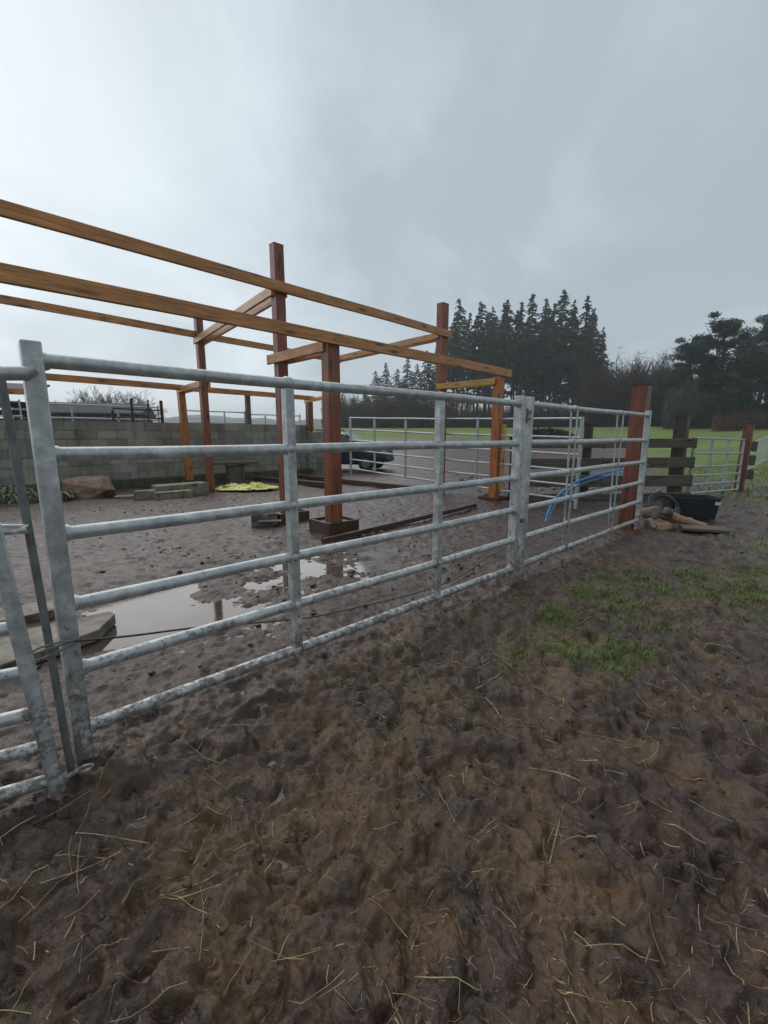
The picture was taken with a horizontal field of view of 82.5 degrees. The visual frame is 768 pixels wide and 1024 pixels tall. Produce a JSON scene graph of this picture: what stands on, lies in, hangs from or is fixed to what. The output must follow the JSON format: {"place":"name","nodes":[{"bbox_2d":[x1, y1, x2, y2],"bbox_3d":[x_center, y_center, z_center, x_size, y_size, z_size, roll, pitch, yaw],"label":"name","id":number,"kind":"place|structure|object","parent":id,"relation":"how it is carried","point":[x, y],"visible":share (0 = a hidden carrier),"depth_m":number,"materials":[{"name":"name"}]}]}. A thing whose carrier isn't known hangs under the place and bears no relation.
{"place":"outdoors","nodes":[
{"label":"outdoors","id":0,"kind":"place"},
{"bbox_2d":[0,383,51,419],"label":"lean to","id":1,"kind":"object","parent":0,"point":[16,388],"visible":0.22,"depth_m":13.36,"materials":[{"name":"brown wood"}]},
{"bbox_2d":[153,415,321,427],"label":"hills","id":2,"kind":"structure","parent":0,"point":[317,423],"depth_m":369.96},
{"bbox_2d":[0,426,767,1023],"bbox_3d":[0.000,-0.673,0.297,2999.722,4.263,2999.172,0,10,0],"label":"ground","id":3,"kind":"structure","parent":0,"point":[610,874],"depth_m":1.74,"materials":[{"name":"brown soil"}]},
{"bbox_2d":[0,486,37,503],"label":"weed","id":4,"kind":"object","parent":3,"relation":"on","point":[3,491],"visible":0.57,"depth_m":9.09,"materials":[{"name":"green plant"}]},
{"bbox_2d":[0,599,54,622],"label":"concrete slab","id":5,"kind":"object","parent":3,"relation":"on","point":[31,612],"depth_m":3.47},
{"bbox_2d":[0,365,93,801],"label":"field gate","id":6,"kind":"structure","parent":3,"relation":"on","point":[34,712],"depth_m":1.59,"materials":[{"name":"metal"}]},
{"bbox_2d":[28,491,74,500],"bbox_3d":[-7.111,-0.357,9.425,0.878,0.200,0.913,0,10,0],"label":"weed","id":7,"kind":"object","parent":3,"relation":"on","point":[68,495],"visible":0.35,"depth_m":9.35,"materials":[{"name":"green plant"}]},
{"bbox_2d":[0,611,115,669],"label":"concrete slab","id":8,"kind":"object","parent":3,"relation":"on","point":[100,625],"depth_m":3.06,"materials":[{"name":"concrete"}]},
{"bbox_2d":[12,402,155,421],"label":"barn","id":9,"kind":"structure","parent":3,"relation":"on","point":[83,411],"depth_m":22.69,"materials":[{"name":"grey metal"}]},
{"bbox_2d":[62,475,115,498],"bbox_3d":[-6.708,-0.466,10.014,1.243,0.740,0.758,0,10,0],"label":"boulder","id":10,"kind":"object","parent":3,"relation":"on","point":[89,487],"visible":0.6,"depth_m":9.80,"materials":[{"name":"stone"}]},
{"bbox_2d":[66,385,125,402],"bbox_3d":[-24.233,-8.503,37.486,3.181,4.801,4.461,0,10,2],"label":"bare tree","id":11,"kind":"object","parent":3,"relation":"on","point":[91,400],"visible":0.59,"depth_m":36.48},
{"bbox_2d":[98,391,144,403],"bbox_3d":[-20.808,-7.679,35.245,3.374,4.407,3.957,-6,12,-30],"label":"bare tree","id":12,"kind":"object","parent":3,"relation":"on","point":[109,398],"visible":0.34,"depth_m":35.13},
{"bbox_2d":[114,494,133,498],"bbox_3d":[-5.750,-0.344,9.840,0.500,0.060,0.300,-3,10,-17],"label":"flat stone","id":13,"kind":"object","parent":3,"relation":"on","point":[131,496],"visible":0.56,"depth_m":9.71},
{"bbox_2d":[117,389,156,406],"bbox_3d":[-22.196,-8.947,39.709,3.205,4.838,4.495,-3,11,-18],"label":"bare tree","id":14,"kind":"object","parent":3,"relation":"on","point":[126,398],"visible":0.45,"depth_m":38.60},
{"bbox_2d":[111,398,163,422],"bbox_3d":[-6.816,-1.958,12.314,1.327,2.381,0.088,-9,13,-42],"label":"rusty hurdle","id":15,"kind":"object","parent":3,"relation":"on","point":[131,408],"visible":0.47,"depth_m":12.19,"materials":[{"name":"metal"}]},
{"bbox_2d":[134,489,155,499],"bbox_3d":[-5.280,-0.380,9.701,0.420,0.200,0.260,-4,11,-20],"label":"concrete block","id":16,"kind":"object","parent":3,"relation":"on","point":[142,494],"depth_m":9.58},
{"bbox_2d":[0,420,323,495],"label":"block wall","id":17,"kind":"structure","parent":3,"relation":"on","point":[134,473],"depth_m":12.08,"materials":[{"name":"concrete"}]},
{"bbox_2d":[0,399,22,419],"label":"cattle gate","id":18,"kind":"structure","parent":17,"relation":"attached to","point":[18,401],"depth_m":10.59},
{"bbox_2d":[153,489,193,499],"bbox_3d":[-4.720,-0.383,9.833,0.780,0.180,0.300,-9,14,-42],"label":"concrete block","id":19,"kind":"object","parent":3,"relation":"on","point":[170,494],"depth_m":9.72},
{"bbox_2d":[151,481,208,494],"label":"stone lintel","id":20,"kind":"structure","parent":3,"relation":"on","point":[199,487],"depth_m":10.27,"materials":[{"name":"stone"}]},
{"bbox_2d":[213,460,257,483],"bbox_3d":[-4.408,-1.153,12.897,1.391,0.717,0.667,-5,11,-25],"label":"stump table","id":21,"kind":"object","parent":3,"relation":"on","point":[234,471],"visible":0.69,"depth_m":12.74,"materials":[{"name":"grey wood"}]},
{"bbox_2d":[215,482,278,490],"bbox_3d":[-3.518,-0.690,11.247,1.577,0.183,0.894,-5,11,-25],"label":"plastic sheet","id":22,"kind":"object","parent":3,"relation":"on","point":[246,487],"visible":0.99,"depth_m":11.06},
{"bbox_2d":[0,199,511,536],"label":"open shed","id":23,"kind":"structure","parent":3,"relation":"on","point":[324,348],"depth_m":6.76,"materials":[{"name":"brown wood"}]},
{"bbox_2d":[49,403,159,422],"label":"cattle gate","id":24,"kind":"structure","parent":23,"relation":"attached to","point":[118,419],"depth_m":11.70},
{"bbox_2d":[187,410,245,423],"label":"cattle gate","id":25,"kind":"structure","parent":23,"relation":"attached to","point":[224,422],"depth_m":14.02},
{"bbox_2d":[349,417,434,481],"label":"cattle gate","id":26,"kind":"structure","parent":23,"relation":"attached to","point":[405,432],"depth_m":12.01,"materials":[{"name":"metal"}]},
{"bbox_2d":[445,417,584,508],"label":"cattle gate","id":27,"kind":"structure","parent":23,"relation":"attached to","point":[578,454],"depth_m":8.75,"materials":[{"name":"metal"}]},
{"bbox_2d":[251,512,277,526],"bbox_3d":[-1.930,0.116,7.057,0.400,0.220,0.300,-3,10,-17],"label":"concrete block","id":28,"kind":"object","parent":3,"relation":"on","point":[256,518],"depth_m":6.91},
{"bbox_2d":[36,547,497,670],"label":"puddle","id":29,"kind":"object","parent":3,"relation":"on","point":[256,625],"visible":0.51,"depth_m":4.32,"materials":[{"name":"liquid"}]},
{"bbox_2d":[17,339,531,765],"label":"cattle gate","id":30,"kind":"structure","parent":3,"relation":"on","point":[48,456],"depth_m":2.19,"materials":[{"name":"metal"}]},
{"bbox_2d":[59,548,506,643],"bbox_3d":[-0.002,0.465,3.628,0.390,0.585,4.544,8,13,38],"label":"cable","id":31,"kind":"object","parent":3,"relation":"on","point":[105,638],"visible":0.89,"depth_m":2.86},
{"bbox_2d":[253,476,323,487],"bbox_3d":[-2.625,-0.868,12.641,3.400,0.150,0.150,7,12,35],"label":"sill timber","id":32,"kind":"object","parent":3,"relation":"on","point":[300,482],"visible":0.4,"depth_m":12.37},
{"bbox_2d":[0,487,647,681],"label":"yard clods","id":33,"kind":"object","parent":3,"relation":"on","point":[151,672],"visible":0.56,"depth_m":6.52,"materials":[{"name":"soil"}]},
{"bbox_2d":[314,429,393,469],"bbox_3d":[-1.731,-2.538,17.825,4.140,1.609,2.078,2,10,14],"label":"parked car","id":34,"kind":"object","parent":3,"relation":"on","point":[366,456],"visible":0.27,"depth_m":16.86,"materials":[{"name":"paint"}]},
{"bbox_2d":[297,474,413,488],"bbox_3d":[-1.150,-0.894,12.789,5.523,0.160,0.170,9,14,41],"label":"sill timber","id":35,"kind":"object","parent":3,"relation":"on","point":[355,482],"visible":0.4,"depth_m":12.26,"materials":[{"name":"wood"}]},
{"bbox_2d":[363,371,381,412],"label":"spruce tree","id":36,"kind":"object","parent":3,"relation":"on","point":[372,396],"visible":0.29,"depth_m":84.78,"materials":[{"name":"green plant"}]},
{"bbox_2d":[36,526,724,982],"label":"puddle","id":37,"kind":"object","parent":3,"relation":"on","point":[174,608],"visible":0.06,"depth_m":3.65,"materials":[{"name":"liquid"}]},
{"bbox_2d":[372,396,392,427],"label":"spruce tree","id":38,"kind":"object","parent":3,"relation":"on","point":[380,412],"visible":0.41,"depth_m":71.91,"materials":[{"name":"green plant"}]},
{"bbox_2d":[0,543,767,1023],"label":"straw","id":39,"kind":"object","parent":3,"relation":"on","point":[388,825],"visible":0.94,"depth_m":1.51,"materials":[{"name":"plant"}]},
{"bbox_2d":[1,572,767,1023],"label":"chaff","id":40,"kind":"object","parent":3,"relation":"on","point":[461,830],"visible":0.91,"depth_m":1.56,"materials":[{"name":"plant"}]},
{"bbox_2d":[7,540,767,1020],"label":"mud clods","id":41,"kind":"object","parent":3,"relation":"on","point":[221,932],"visible":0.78,"depth_m":1.56,"materials":[{"name":"brown soil"}]},
{"bbox_2d":[376,363,400,421],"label":"spruce tree","id":42,"kind":"object","parent":3,"relation":"on","point":[386,380],"visible":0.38,"depth_m":76.89,"materials":[{"name":"green plant"}]},
{"bbox_2d":[321,503,476,543],"bbox_3d":[0.490,0.124,7.115,0.060,0.080,3.859,9,14,41],"label":"batten","id":43,"kind":"object","parent":3,"relation":"on","point":[325,540],"visible":0.94,"depth_m":6.59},
{"bbox_2d":[387,369,410,426],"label":"spruce tree","id":44,"kind":"object","parent":3,"relation":"on","point":[396,378],"visible":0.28,"depth_m":80.87,"materials":[{"name":"green plant"}]},
{"bbox_2d":[391,387,414,427],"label":"spruce tree","id":45,"kind":"object","parent":3,"relation":"on","point":[402,405],"visible":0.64,"depth_m":70.94,"materials":[{"name":"green plant"}]},
{"bbox_2d":[395,358,417,425],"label":"spruce tree","id":46,"kind":"object","parent":3,"relation":"on","point":[406,380],"visible":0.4,"depth_m":78.86,"materials":[{"name":"green plant"}]},
{"bbox_2d":[408,364,425,414],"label":"spruce tree","id":47,"kind":"object","parent":3,"relation":"on","point":[416,383],"visible":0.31,"depth_m":80.62,"materials":[{"name":"green plant"}]},
{"bbox_2d":[413,385,433,427],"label":"spruce tree","id":48,"kind":"object","parent":3,"relation":"on","point":[424,405],"visible":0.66,"depth_m":69.83,"materials":[{"name":"green plant"}]},
{"bbox_2d":[418,351,434,401],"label":"spruce tree","id":49,"kind":"object","parent":3,"relation":"on","point":[425,379],"visible":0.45,"depth_m":82.48,"materials":[{"name":"green plant"}]},
{"bbox_2d":[421,347,454,416],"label":"spruce tree","id":50,"kind":"object","parent":3,"relation":"on","point":[432,387],"visible":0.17,"depth_m":80.25,"materials":[{"name":"green plant"}]},
{"bbox_2d":[431,298,483,424],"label":"spruce tree","id":51,"kind":"object","parent":3,"relation":"on","point":[456,345],"visible":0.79,"depth_m":75.91,"materials":[{"name":"green plant"}]},
{"bbox_2d":[448,314,467,406],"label":"spruce tree","id":52,"kind":"object","parent":3,"relation":"on","point":[452,326],"visible":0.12,"depth_m":93.21,"materials":[{"name":"green plant"}]},
{"bbox_2d":[320,390,598,427],"bbox_3d":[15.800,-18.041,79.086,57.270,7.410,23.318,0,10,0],"label":"scrub","id":53,"kind":"object","parent":3,"relation":"on","point":[348,412],"visible":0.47,"depth_m":70.69,"materials":[{"name":"plant"}]},
{"bbox_2d":[455,318,471,410],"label":"spruce tree","id":54,"kind":"object","parent":3,"relation":"on","point":[462,391],"visible":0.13,"depth_m":97.66,"materials":[{"name":"green plant"}]},
{"bbox_2d":[453,313,483,414],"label":"spruce tree","id":55,"kind":"object","parent":3,"relation":"on","point":[465,372],"visible":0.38,"depth_m":88.53,"materials":[{"name":"green plant"}]},
{"bbox_2d":[466,325,486,410],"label":"spruce tree","id":56,"kind":"object","parent":3,"relation":"on","point":[471,374],"visible":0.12,"depth_m":90.29,"materials":[{"name":"green plant"}]},
{"bbox_2d":[466,302,499,409],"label":"spruce tree","id":57,"kind":"object","parent":3,"relation":"on","point":[488,351],"visible":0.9,"depth_m":77.33,"materials":[{"name":"green plant"}]},
{"bbox_2d":[469,320,500,414],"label":"spruce tree","id":58,"kind":"object","parent":3,"relation":"on","point":[486,325],"visible":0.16,"depth_m":85.56,"materials":[{"name":"green plant"}]},
{"bbox_2d":[477,307,500,411],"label":"spruce tree","id":59,"kind":"object","parent":3,"relation":"on","point":[487,392],"visible":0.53,"depth_m":81.96,"materials":[{"name":"green plant"}]},
{"bbox_2d":[489,302,516,398],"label":"spruce tree","id":60,"kind":"object","parent":3,"relation":"on","point":[505,391],"visible":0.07,"depth_m":98.52,"materials":[{"name":"green plant"}]},
{"bbox_2d":[493,314,512,392],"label":"spruce tree","id":61,"kind":"object","parent":3,"relation":"on","point":[507,380],"visible":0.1,"depth_m":91.72,"materials":[{"name":"green plant"}]},
{"bbox_2d":[485,300,524,415],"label":"spruce tree","id":62,"kind":"object","parent":3,"relation":"on","point":[505,361],"visible":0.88,"depth_m":75.59,"materials":[{"name":"green plant"}]},
{"bbox_2d":[502,310,528,407],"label":"spruce tree","id":63,"kind":"object","parent":3,"relation":"on","point":[513,365],"visible":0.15,"depth_m":91.86,"materials":[{"name":"green plant"}]},
{"bbox_2d":[506,302,537,409],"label":"spruce tree","id":64,"kind":"object","parent":3,"relation":"on","point":[519,323],"visible":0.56,"depth_m":79.13,"materials":[{"name":"green plant"}]},
{"bbox_2d":[507,319,537,399],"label":"spruce tree","id":65,"kind":"object","parent":3,"relation":"on","point":[523,392],"visible":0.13,"depth_m":100.60,"materials":[{"name":"green plant"}]},
{"bbox_2d":[512,292,550,396],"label":"spruce tree","id":66,"kind":"object","parent":3,"relation":"on","point":[527,341],"visible":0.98,"depth_m":74.97,"materials":[{"name":"green plant"}]},
{"bbox_2d":[531,309,550,401],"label":"spruce tree","id":67,"kind":"object","parent":3,"relation":"on","point":[535,399],"visible":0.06,"depth_m":93.42,"materials":[{"name":"green plant"}]},
{"bbox_2d":[521,299,561,422],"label":"spruce tree","id":68,"kind":"object","parent":3,"relation":"on","point":[542,323],"visible":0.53,"depth_m":78.57,"materials":[{"name":"green plant"}]},
{"bbox_2d":[509,427,574,438],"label":"bush","id":69,"kind":"object","parent":3,"relation":"on","point":[549,431],"visible":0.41,"depth_m":40.51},
{"bbox_2d":[533,308,560,400],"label":"spruce tree","id":70,"kind":"object","parent":3,"relation":"on","point":[548,389],"visible":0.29,"depth_m":87.75,"materials":[{"name":"green plant"}]},
{"bbox_2d":[535,303,570,402],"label":"spruce tree","id":71,"kind":"object","parent":3,"relation":"on","point":[553,372],"visible":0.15,"depth_m":86.78,"materials":[{"name":"green plant"}]},
{"bbox_2d":[538,289,579,426],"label":"spruce tree","id":72,"kind":"object","parent":3,"relation":"on","point":[562,333],"visible":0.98,"depth_m":73.39,"materials":[{"name":"green plant"}]},
{"bbox_2d":[557,300,583,424],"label":"spruce tree","id":73,"kind":"object","parent":3,"relation":"on","point":[573,317],"visible":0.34,"depth_m":80.71,"materials":[{"name":"green plant"}]},
{"bbox_2d":[384,541,767,740],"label":"grass","id":74,"kind":"structure","parent":3,"relation":"on","point":[651,650],"depth_m":3.42,"materials":[{"name":"plant"}]},
{"bbox_2d":[560,294,601,405],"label":"spruce tree","id":75,"kind":"object","parent":3,"relation":"on","point":[586,332],"visible":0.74,"depth_m":72.09,"materials":[{"name":"green plant"}]},
{"bbox_2d":[565,330,618,421],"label":"spruce tree","id":76,"kind":"object","parent":3,"relation":"on","point":[599,346],"visible":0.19,"depth_m":73.94,"materials":[{"name":"green plant"}]},
{"bbox_2d":[585,308,602,372],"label":"spruce tree","id":77,"kind":"object","parent":3,"relation":"on","point":[594,325],"visible":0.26,"depth_m":91.08,"materials":[{"name":"green plant"}]},
{"bbox_2d":[545,464,649,520],"bbox_3d":[4.148,-0.423,8.192,3.720,0.852,0.256,-8,13,-37],"label":"hose","id":78,"kind":"object","parent":3,"relation":"on","point":[563,490],"visible":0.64,"depth_m":7.65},
{"bbox_2d":[508,416,697,500],"bbox_3d":[4.732,-1.091,9.645,4.062,2.000,0.476,-1,10,-3],"label":"sleeper fence","id":79,"kind":"object","parent":3,"relation":"on","point":[677,462],"visible":0.5,"depth_m":9.48,"materials":[{"name":"brown wood"}]},
{"bbox_2d":[599,327,607,376],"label":"spruce tree","id":80,"kind":"object","parent":3,"relation":"on","point":[603,334],"visible":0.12,"depth_m":102.61,"materials":[{"name":"green plant"}]},
{"bbox_2d":[454,472,762,497],"bbox_3d":[5.946,-0.859,12.906,7.192,0.179,6.455,0,10,0],"label":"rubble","id":81,"kind":"object","parent":3,"relation":"on","point":[757,494],"visible":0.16,"depth_m":11.25,"materials":[{"name":"stone"}]},
{"bbox_2d":[605,359,650,386],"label":"bare tree","id":82,"kind":"object","parent":3,"relation":"on","point":[623,372],"visible":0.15,"depth_m":80.04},
{"bbox_2d":[618,384,652,529],"bbox_3d":[3.700,-0.687,6.489,0.216,2.300,0.216,-8,13,-42],"label":"timber post","id":83,"kind":"object","parent":3,"relation":"on","point":[641,398],"visible":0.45,"depth_m":6.38,"materials":[{"name":"wood"}]},
{"bbox_2d":[517,397,651,579],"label":"cattle gate","id":84,"kind":"structure","parent":83,"relation":"attached to","point":[527,475],"depth_m":4.76,"materials":[{"name":"metal"}]},
{"bbox_2d":[615,354,663,384],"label":"bare tree","id":85,"kind":"object","parent":3,"relation":"on","point":[644,367],"visible":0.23,"depth_m":74.89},
{"bbox_2d":[572,345,726,426],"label":"thicket","id":86,"kind":"object","parent":3,"relation":"on","point":[610,400],"visible":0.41,"depth_m":65.95,"materials":[{"name":"plant"}]},
{"bbox_2d":[644,518,656,528],"bbox_3d":[3.975,0.210,6.524,0.165,0.256,0.168,-6,12,-30],"label":"stone","id":87,"kind":"object","parent":3,"relation":"on","point":[649,523],"visible":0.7,"depth_m":6.47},
{"bbox_2d":[654,520,671,530],"bbox_3d":[4.148,0.225,6.585,0.323,0.188,0.298,0,10,0],"label":"log","id":88,"kind":"object","parent":3,"relation":"on","point":[664,525],"visible":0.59,"depth_m":6.47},
{"bbox_2d":[641,506,662,519],"bbox_3d":[4.084,0.015,6.731,0.368,0.212,0.203,-4,11,-21],"label":"stone","id":89,"kind":"object","parent":88,"relation":"on","point":[654,512],"visible":0.9,"depth_m":6.65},
{"bbox_2d":[648,492,680,520],"bbox_3d":[4.550,-0.099,7.122,0.483,0.422,0.343,0,10,0],"label":"pipe coil","id":90,"kind":"object","parent":3,"relation":"on","point":[654,496],"visible":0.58,"depth_m":7.15,"materials":[{"name":"black plastic"}]},
{"bbox_2d":[652,385,692,417],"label":"pine tree","id":91,"kind":"object","parent":3,"relation":"on","point":[664,391],"visible":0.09,"depth_m":58.91,"materials":[{"name":"green plant"}]},
{"bbox_2d":[662,513,706,524],"bbox_3d":[4.569,0.110,6.670,0.586,0.263,0.136,5,11,28],"label":"split log","id":92,"kind":"object","parent":3,"relation":"on","point":[678,518],"visible":0.62,"depth_m":6.63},
{"bbox_2d":[662,507,673,519],"bbox_3d":[4.319,0.020,6.651,0.214,0.200,0.091,-3,11,-18],"label":"stone","id":93,"kind":"object","parent":92,"relation":"on","point":[668,512],"visible":1,"depth_m":6.61,"materials":[{"name":"stone"}]},
{"bbox_2d":[654,337,720,419],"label":"pine tree","id":94,"kind":"object","parent":3,"relation":"on","point":[690,356],"visible":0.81,"depth_m":53.19,"materials":[{"name":"green plant"}]},
{"bbox_2d":[662,494,721,519],"bbox_3d":[5.180,-0.091,7.426,0.783,0.360,0.464,2,10,14],"label":"trough","id":95,"kind":"object","parent":3,"relation":"on","point":[704,507],"visible":0.68,"depth_m":7.23,"materials":[{"name":"black plastic"}]},
{"bbox_2d":[679,524,729,533],"bbox_3d":[4.650,0.241,6.379,0.555,0.050,0.350,4,11,25],"label":"plank","id":96,"kind":"object","parent":3,"relation":"on","point":[704,528],"visible":1,"depth_m":6.30,"materials":[{"name":"brown wood"}]},
{"bbox_2d":[643,456,767,555],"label":"meadow grass","id":97,"kind":"structure","parent":3,"relation":"on","point":[731,476],"depth_m":11.99,"materials":[{"name":"plant"}]},
{"bbox_2d":[682,362,740,422],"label":"pine tree","id":98,"kind":"object","parent":3,"relation":"on","point":[721,371],"visible":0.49,"depth_m":51.62,"materials":[{"name":"green plant"}]},
{"bbox_2d":[659,375,767,429],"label":"undergrowth","id":99,"kind":"object","parent":3,"relation":"on","point":[683,407],"visible":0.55,"depth_m":50.14,"materials":[{"name":"brown plant"}]},
{"bbox_2d":[686,437,745,493],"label":"field gate","id":100,"kind":"structure","parent":3,"relation":"on","point":[709,466],"depth_m":10.33,"materials":[{"name":"metal"}]},
{"bbox_2d":[686,310,765,394],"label":"pine tree","id":101,"kind":"object","parent":3,"relation":"on","point":[724,328],"visible":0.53,"depth_m":54.29,"materials":[{"name":"green plant"}]},
{"bbox_2d":[707,374,765,418],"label":"pine tree","id":102,"kind":"object","parent":3,"relation":"on","point":[737,387],"visible":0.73,"depth_m":47.81,"materials":[{"name":"green plant"}]},
{"bbox_2d":[710,409,767,431],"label":"hedge","id":103,"kind":"object","parent":3,"relation":"on","point":[760,422],"visible":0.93,"depth_m":44.34,"materials":[{"name":"plant"}]},
{"bbox_2d":[716,347,767,413],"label":"pine tree","id":104,"kind":"object","parent":3,"relation":"on","point":[760,365],"visible":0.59,"depth_m":49.63,"materials":[{"name":"green plant"}]},
{"bbox_2d":[733,424,754,491],"bbox_3d":[9.020,-1.260,11.003,0.206,1.861,0.206,-7,13,-42],"label":"timber post","id":105,"kind":"object","parent":3,"relation":"on","point":[748,432],"visible":0.65,"depth_m":10.90,"materials":[{"name":"wood"}]},
{"bbox_2d":[737,441,757,479],"bbox_3d":[9.328,-1.148,11.403,0.419,1.503,0.331,-2,10,-9],"label":"sleeper fence","id":106,"kind":"object","parent":3,"relation":"on","point":[752,460],"visible":0.3,"depth_m":11.24,"materials":[{"name":"brown wood"}]},
{"bbox_2d":[741,314,767,402],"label":"pine tree","id":107,"kind":"object","parent":3,"relation":"on","point":[762,334],"visible":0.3,"depth_m":60.54,"materials":[{"name":"green plant"}]},
{"bbox_2d":[747,436,767,473],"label":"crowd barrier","id":108,"kind":"object","parent":3,"relation":"on","point":[760,451],"visible":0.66,"depth_m":16.24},
{"bbox_2d":[0,0,767,420],"label":"sky","id":109,"kind":"structure","parent":0,"point":[405,158],"materials":[{"name":"grey"}]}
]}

